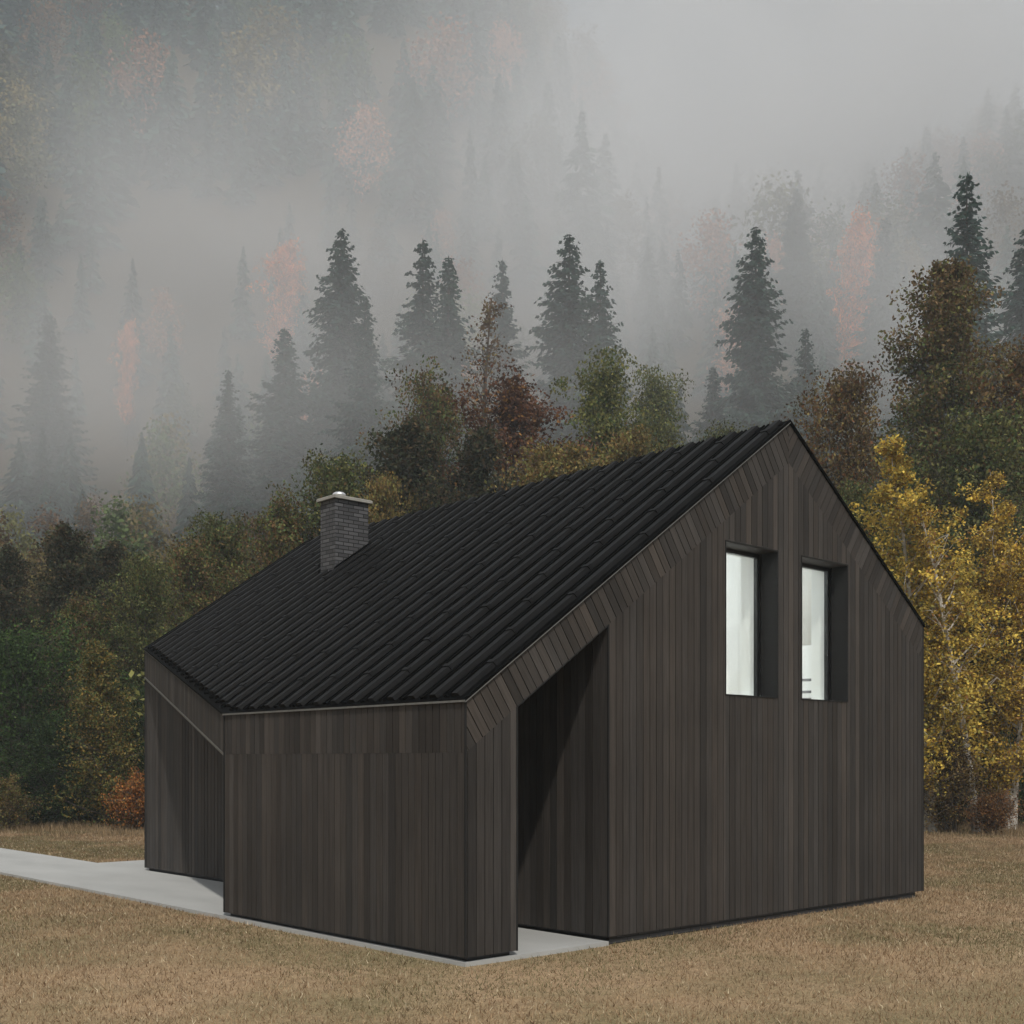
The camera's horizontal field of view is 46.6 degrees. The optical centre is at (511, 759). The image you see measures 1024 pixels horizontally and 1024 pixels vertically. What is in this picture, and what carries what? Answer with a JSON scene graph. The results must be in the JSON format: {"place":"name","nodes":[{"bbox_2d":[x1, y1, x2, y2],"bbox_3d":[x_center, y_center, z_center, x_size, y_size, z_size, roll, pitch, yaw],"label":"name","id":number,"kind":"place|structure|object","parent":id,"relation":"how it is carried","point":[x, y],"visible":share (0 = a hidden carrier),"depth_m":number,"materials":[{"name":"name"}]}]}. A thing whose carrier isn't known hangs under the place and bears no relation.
{"place":"outdoors","nodes":[
{"label":"outdoors","id":0,"kind":"place"},
{"bbox_2d":[0,13,1023,1023],"bbox_3d":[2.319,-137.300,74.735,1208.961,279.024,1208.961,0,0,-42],"label":"ground","id":1,"kind":"structure","parent":0,"point":[183,247],"depth_m":144.69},
{"bbox_2d":[0,772,44,829],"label":"bush","id":2,"kind":"object","parent":1,"relation":"on","point":[9,803],"visible":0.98,"depth_m":36.51,"materials":[{"name":"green plant"}]},
{"bbox_2d":[0,543,51,773],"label":"pine tree","id":3,"kind":"object","parent":1,"relation":"on","point":[12,576],"visible":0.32,"depth_m":48.59,"materials":[{"name":"green plant"}]},
{"bbox_2d":[13,426,71,551],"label":"spruce tree","id":4,"kind":"object","parent":1,"relation":"on","point":[42,463],"visible":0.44,"depth_m":97.71,"materials":[{"name":"green plant"}]},
{"bbox_2d":[0,315,110,517],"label":"spruce tree","id":5,"kind":"object","parent":1,"relation":"on","point":[51,419],"visible":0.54,"depth_m":124.33,"materials":[{"name":"green plant"}]},
{"bbox_2d":[0,597,132,821],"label":"leafy tree","id":6,"kind":"object","parent":1,"relation":"on","point":[17,654],"visible":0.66,"depth_m":38.72,"materials":[{"name":"green plant"}]},
{"bbox_2d":[0,521,139,770],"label":"tree","id":7,"kind":"object","parent":1,"relation":"on","point":[64,547],"visible":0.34,"depth_m":47.55,"materials":[{"name":"green plant"}]},
{"bbox_2d":[0,700,139,825],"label":"leafy tree","id":8,"kind":"object","parent":1,"relation":"on","point":[47,764],"visible":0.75,"depth_m":37.71,"materials":[{"name":"green plant"}]},
{"bbox_2d":[23,587,136,782],"bbox_3d":[-15.601,-1.979,42.928,4.697,8.494,4.484,0,0,-43],"label":"autumn tree","id":9,"kind":"object","parent":1,"relation":"on","point":[84,613],"visible":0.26,"depth_m":42.72,"materials":[{"name":"green plant"}]},
{"bbox_2d":[18,537,160,767],"bbox_3d":[-16.447,-3.989,50.627,6.987,10.887,8.845,0,0,24],"label":"pine tree","id":10,"kind":"object","parent":1,"relation":"on","point":[116,553],"visible":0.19,"depth_m":49.78,"materials":[{"name":"green plant"}]},
{"bbox_2d":[39,638,143,826],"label":"autumn tree","id":11,"kind":"object","parent":1,"relation":"on","point":[98,682],"visible":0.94,"depth_m":37.66,"materials":[{"name":"green plant"}]},
{"bbox_2d":[99,766,143,831],"bbox_3d":[-11.759,1.263,36.667,2.615,2.136,2.929,0,0,22],"label":"bush","id":12,"kind":"object","parent":1,"relation":"on","point":[133,801],"visible":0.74,"depth_m":36.43,"materials":[{"name":"orange plant"}]},
{"bbox_2d":[107,314,140,447],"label":"autumn tree","id":13,"kind":"object","parent":1,"relation":"on","point":[128,348],"visible":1,"depth_m":139.74,"materials":[{"name":"orange plant"}]},
{"bbox_2d":[108,677,143,779],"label":"leafy tree","id":14,"kind":"object","parent":1,"relation":"on","point":[141,732],"visible":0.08,"depth_m":39.50,"materials":[{"name":"green plant"}]},
{"bbox_2d":[81,547,192,777],"bbox_3d":[-13.517,-2.739,43.421,4.296,10.026,4.872,0,0,-40],"label":"autumn tree","id":15,"kind":"object","parent":1,"relation":"on","point":[147,578],"visible":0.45,"depth_m":42.82,"materials":[{"name":"green plant"}]},
{"bbox_2d":[120,524,248,707],"bbox_3d":[-12.313,-3.534,46.267,6.218,11.245,5.937,0,0,23],"label":"autumn tree","id":16,"kind":"object","parent":1,"relation":"on","point":[189,565],"visible":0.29,"depth_m":45.80,"materials":[{"name":"green plant"}]},
{"bbox_2d":[134,505,276,632],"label":"autumn tree","id":17,"kind":"object","parent":1,"relation":"on","point":[213,524],"visible":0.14,"depth_m":49.40,"materials":[{"name":"green plant"}]},
{"bbox_2d":[187,368,270,581],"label":"spruce tree","id":18,"kind":"object","parent":1,"relation":"on","point":[226,496],"visible":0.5,"depth_m":85.60,"materials":[{"name":"green plant"}]},
{"bbox_2d":[200,483,320,610],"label":"autumn tree","id":19,"kind":"object","parent":1,"relation":"on","point":[271,554],"visible":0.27,"depth_m":46.44,"materials":[{"name":"green plant"}]},
{"bbox_2d":[215,327,327,566],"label":"spruce tree","id":20,"kind":"object","parent":1,"relation":"on","point":[286,443],"visible":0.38,"depth_m":87.29,"materials":[{"name":"green plant"}]},
{"bbox_2d":[245,233,309,383],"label":"autumn tree","id":21,"kind":"object","parent":1,"relation":"on","point":[285,270],"visible":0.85,"depth_m":149.29,"materials":[{"name":"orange plant"}]},
{"bbox_2d":[0,848,608,966],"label":"terrace","id":22,"kind":"structure","parent":1,"relation":"on","point":[134,880],"depth_m":19.53,"materials":[{"name":"concrete"}]},
{"bbox_2d":[144,419,924,960],"bbox_3d":[-1.095,-1.336,20.350,9.650,7.172,12.349,0,0,-42],"label":"timber cabin","id":23,"kind":"object","parent":22,"relation":"on","point":[578,703],"visible":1,"depth_m":15.61,"materials":[{"name":"black wood"}]},
{"bbox_2d":[725,539,778,697],"bbox_3d":[3.025,-1.865,16.200,1.279,2.131,0.628,0,0,-42],"label":"window","id":24,"kind":"structure","parent":23,"relation":"in","point":[749,554],"depth_m":16.59,"materials":[{"name":"black"}]},
{"bbox_2d":[802,679,810,698],"bbox_3d":[4.857,-0.961,19.657,0.423,0.822,0.477,0,0,26],"label":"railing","id":25,"kind":"object","parent":23,"relation":"in","point":[806,691],"visible":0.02,"depth_m":19.84,"materials":[{"name":"black metal"}]},
{"bbox_2d":[801,555,847,702],"bbox_3d":[4.314,-1.865,17.377,1.298,2.131,0.628,0,0,-42],"label":"window","id":26,"kind":"structure","parent":23,"relation":"in","point":[820,568],"depth_m":17.85,"materials":[{"name":"black"}]},
{"bbox_2d":[261,442,374,561],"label":"autumn tree","id":27,"kind":"object","parent":1,"relation":"on","point":[333,478],"visible":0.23,"depth_m":46.70,"materials":[{"name":"green plant"}]},
{"bbox_2d":[302,228,397,510],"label":"spruce tree","id":28,"kind":"object","parent":1,"relation":"on","point":[340,307],"visible":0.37,"depth_m":91.14,"materials":[{"name":"green plant"}]},
{"bbox_2d":[313,297,399,514],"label":"spruce tree","id":29,"kind":"object","parent":1,"relation":"on","point":[360,411],"visible":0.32,"depth_m":79.43,"materials":[{"name":"green plant"}]},
{"bbox_2d":[315,468,432,534],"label":"autumn tree","id":30,"kind":"object","parent":1,"relation":"on","point":[382,495],"visible":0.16,"depth_m":44.82,"materials":[{"name":"yellow plant"}]},
{"bbox_2d":[304,413,463,540],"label":"tree","id":31,"kind":"object","parent":1,"relation":"on","point":[408,464],"visible":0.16,"depth_m":49.64,"materials":[{"name":"green plant"}]},
{"bbox_2d":[355,354,485,510],"bbox_3d":[-3.997,-10.380,57.703,7.940,18.048,8.316,0,0,-30],"label":"autumn tree","id":32,"kind":"object","parent":1,"relation":"on","point":[435,409],"visible":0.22,"depth_m":56.95,"materials":[{"name":"green plant"}]},
{"bbox_2d":[376,240,467,449],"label":"spruce tree","id":33,"kind":"object","parent":1,"relation":"on","point":[417,319],"visible":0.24,"depth_m":85.67,"materials":[{"name":"green plant"}]},
{"bbox_2d":[404,255,512,500],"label":"spruce tree","id":34,"kind":"object","parent":1,"relation":"on","point":[450,335],"visible":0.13,"depth_m":82.61,"materials":[{"name":"green plant"}]},
{"bbox_2d":[418,423,521,510],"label":"tree","id":35,"kind":"object","parent":1,"relation":"on","point":[478,456],"visible":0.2,"depth_m":51.70,"materials":[{"name":"green plant"}]},
{"bbox_2d":[438,295,537,486],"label":"thin tree","id":36,"kind":"object","parent":1,"relation":"on","point":[484,326],"visible":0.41,"depth_m":62.03,"materials":[{"name":"green plant"}]},
{"bbox_2d":[467,258,536,487],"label":"spruce tree","id":37,"kind":"object","parent":1,"relation":"on","point":[505,320],"visible":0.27,"depth_m":114.56,"materials":[{"name":"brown plant"}]},
{"bbox_2d":[0,0,1023,798],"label":"forest","id":38,"kind":"object","parent":1,"relation":"on","point":[632,212],"visible":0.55,"depth_m":195.38,"materials":[{"name":"green plant"}]},
{"bbox_2d":[0,816,1023,837],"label":"tall grass","id":39,"kind":"structure","parent":1,"relation":"on","point":[1018,831],"depth_m":35.66,"materials":[{"name":"brown plant"}]},
{"bbox_2d":[0,763,1023,826],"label":"undergrowth","id":40,"kind":"object","parent":1,"relation":"on","point":[99,819],"visible":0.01,"depth_m":38.98,"materials":[{"name":"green plant"}]},
{"bbox_2d":[424,355,626,505],"bbox_3d":[0.666,-9.750,55.800,11.542,18.559,8.565,0,0,34],"label":"autumn tree","id":41,"kind":"object","parent":1,"relation":"on","point":[515,407],"visible":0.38,"depth_m":54.80,"materials":[{"name":"red plant"}]},
{"bbox_2d":[484,433,609,492],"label":"autumn tree","id":42,"kind":"object","parent":1,"relation":"on","point":[559,460],"visible":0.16,"depth_m":47.58,"materials":[{"name":"yellow plant"}]},
{"bbox_2d":[518,234,629,473],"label":"spruce tree","id":43,"kind":"object","parent":1,"relation":"on","point":[561,336],"visible":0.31,"depth_m":83.32,"materials":[{"name":"green plant"}]},
{"bbox_2d":[549,260,641,466],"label":"spruce tree","id":44,"kind":"object","parent":1,"relation":"on","point":[599,332],"visible":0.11,"depth_m":81.68,"materials":[{"name":"green plant"}]},
{"bbox_2d":[530,344,676,472],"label":"autumn tree","id":45,"kind":"object","parent":1,"relation":"on","point":[602,391],"visible":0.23,"depth_m":56.42,"materials":[{"name":"green plant"}]},
{"bbox_2d":[583,422,691,469],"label":"autumn tree","id":46,"kind":"object","parent":1,"relation":"on","point":[633,444],"visible":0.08,"depth_m":49.57,"materials":[{"name":"yellow plant"}]},
{"bbox_2d":[615,364,695,454],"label":"autumn tree","id":47,"kind":"object","parent":1,"relation":"on","point":[658,408],"visible":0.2,"depth_m":62.12,"materials":[{"name":"green plant"}]},
{"bbox_2d":[689,367,727,442],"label":"spruce tree","id":48,"kind":"object","parent":1,"relation":"on","point":[709,414],"visible":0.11,"depth_m":91.78,"materials":[{"name":"green plant"}]},
{"bbox_2d":[696,415,754,441],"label":"autumn tree","id":49,"kind":"object","parent":1,"relation":"on","point":[721,431],"visible":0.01,"depth_m":59.88,"materials":[{"name":"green plant"}]},
{"bbox_2d":[691,227,813,442],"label":"spruce tree","id":50,"kind":"object","parent":1,"relation":"on","point":[758,401],"visible":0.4,"depth_m":87.30,"materials":[{"name":"green plant"}]},
{"bbox_2d":[767,188,844,357],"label":"spruce tree","id":51,"kind":"object","parent":1,"relation":"on","point":[797,264],"visible":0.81,"depth_m":164.07,"materials":[{"name":"green plant"}]},
{"bbox_2d":[785,329,845,482],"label":"spruce tree","id":52,"kind":"object","parent":1,"relation":"on","point":[805,353],"visible":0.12,"depth_m":94.67,"materials":[{"name":"green plant"}]},
{"bbox_2d":[768,356,919,555],"bbox_3d":[13.492,-6.989,46.801,6.945,17.958,5.782,0,0,6],"label":"autumn tree","id":53,"kind":"object","parent":1,"relation":"on","point":[851,389],"visible":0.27,"depth_m":46.58,"materials":[{"name":"brown plant"}]},
{"bbox_2d":[826,199,890,373],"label":"autumn tree","id":54,"kind":"object","parent":1,"relation":"on","point":[853,257],"visible":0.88,"depth_m":149.22,"materials":[{"name":"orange plant"}]},
{"bbox_2d":[842,218,920,461],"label":"spruce tree","id":55,"kind":"object","parent":1,"relation":"on","point":[881,287],"visible":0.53,"depth_m":139.13,"materials":[{"name":"green plant"}]},
{"bbox_2d":[837,471,942,586],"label":"autumn tree","id":56,"kind":"object","parent":1,"relation":"on","point":[856,495],"visible":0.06,"depth_m":42.49,"materials":[{"name":"yellow plant"}]},
{"bbox_2d":[840,255,1023,632],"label":"autumn tree","id":57,"kind":"object","parent":1,"relation":"on","point":[941,306],"visible":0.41,"depth_m":49.28,"materials":[{"name":"green plant"}]},
{"bbox_2d":[848,434,1023,832],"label":"birch tree","id":58,"kind":"object","parent":1,"relation":"on","point":[940,712],"visible":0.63,"depth_m":35.60,"materials":[{"name":"yellow plant"}]},
{"bbox_2d":[907,504,992,832],"bbox_3d":[12.961,-2.668,35.176,2.476,9.961,2.269,0,0,19],"label":"birch tree","id":59,"kind":"object","parent":1,"relation":"on","point":[942,609],"visible":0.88,"depth_m":35.26,"materials":[{"name":"yellow plant"}]},
{"bbox_2d":[878,171,1023,567],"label":"spruce tree","id":60,"kind":"object","parent":1,"relation":"on","point":[965,220],"visible":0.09,"depth_m":75.38,"materials":[{"name":"green plant"}]},
{"bbox_2d":[893,391,1023,782],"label":"autumn tree","id":61,"kind":"object","parent":1,"relation":"on","point":[986,450],"visible":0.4,"depth_m":43.67,"materials":[{"name":"green plant"}]},
{"bbox_2d":[924,647,993,816],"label":"leafy tree","id":62,"kind":"object","parent":1,"relation":"on","point":[957,739],"depth_m":38.79,"materials":[{"name":"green plant"}]},
{"bbox_2d":[916,594,1023,825],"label":"leafy tree","id":63,"kind":"object","parent":1,"relation":"on","point":[1021,792],"visible":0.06,"depth_m":37.76,"materials":[{"name":"yellow plant"}]},
{"bbox_2d":[924,725,1021,831],"bbox_3d":[12.882,0.565,35.655,3.781,3.524,3.663,0,0,-13],"label":"bush","id":64,"kind":"object","parent":1,"relation":"on","point":[955,784],"visible":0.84,"depth_m":35.08,"materials":[{"name":"green plant"}]},
{"bbox_2d":[923,333,1023,651],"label":"autumn tree","id":65,"kind":"object","parent":1,"relation":"on","point":[1014,379],"visible":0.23,"depth_m":47.63,"materials":[{"name":"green plant"}]},
{"bbox_2d":[945,782,1023,834],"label":"bush","id":66,"kind":"object","parent":1,"relation":"on","point":[994,816],"visible":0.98,"depth_m":34.32,"materials":[{"name":"brown plant"}]},
{"bbox_2d":[952,468,1023,829],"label":"birch tree","id":67,"kind":"object","parent":1,"relation":"on","point":[994,568],"visible":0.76,"depth_m":36.68,"materials":[{"name":"yellow plant"}]},
{"bbox_2d":[989,229,1023,402],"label":"spruce tree","id":68,"kind":"object","parent":1,"relation":"on","point":[1015,307],"visible":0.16,"depth_m":83.91,"materials":[{"name":"green plant"}]},
{"bbox_2d":[0,818,1023,1023],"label":"grass","id":69,"kind":"structure","parent":0,"point":[947,844],"depth_m":13.41,"materials":[{"name":"brown plant"}]},
{"bbox_2d":[120,0,1023,240],"label":"sky","id":70,"kind":"structure","parent":0,"point":[802,85],"materials":[{"name":"grey"}]}
]}

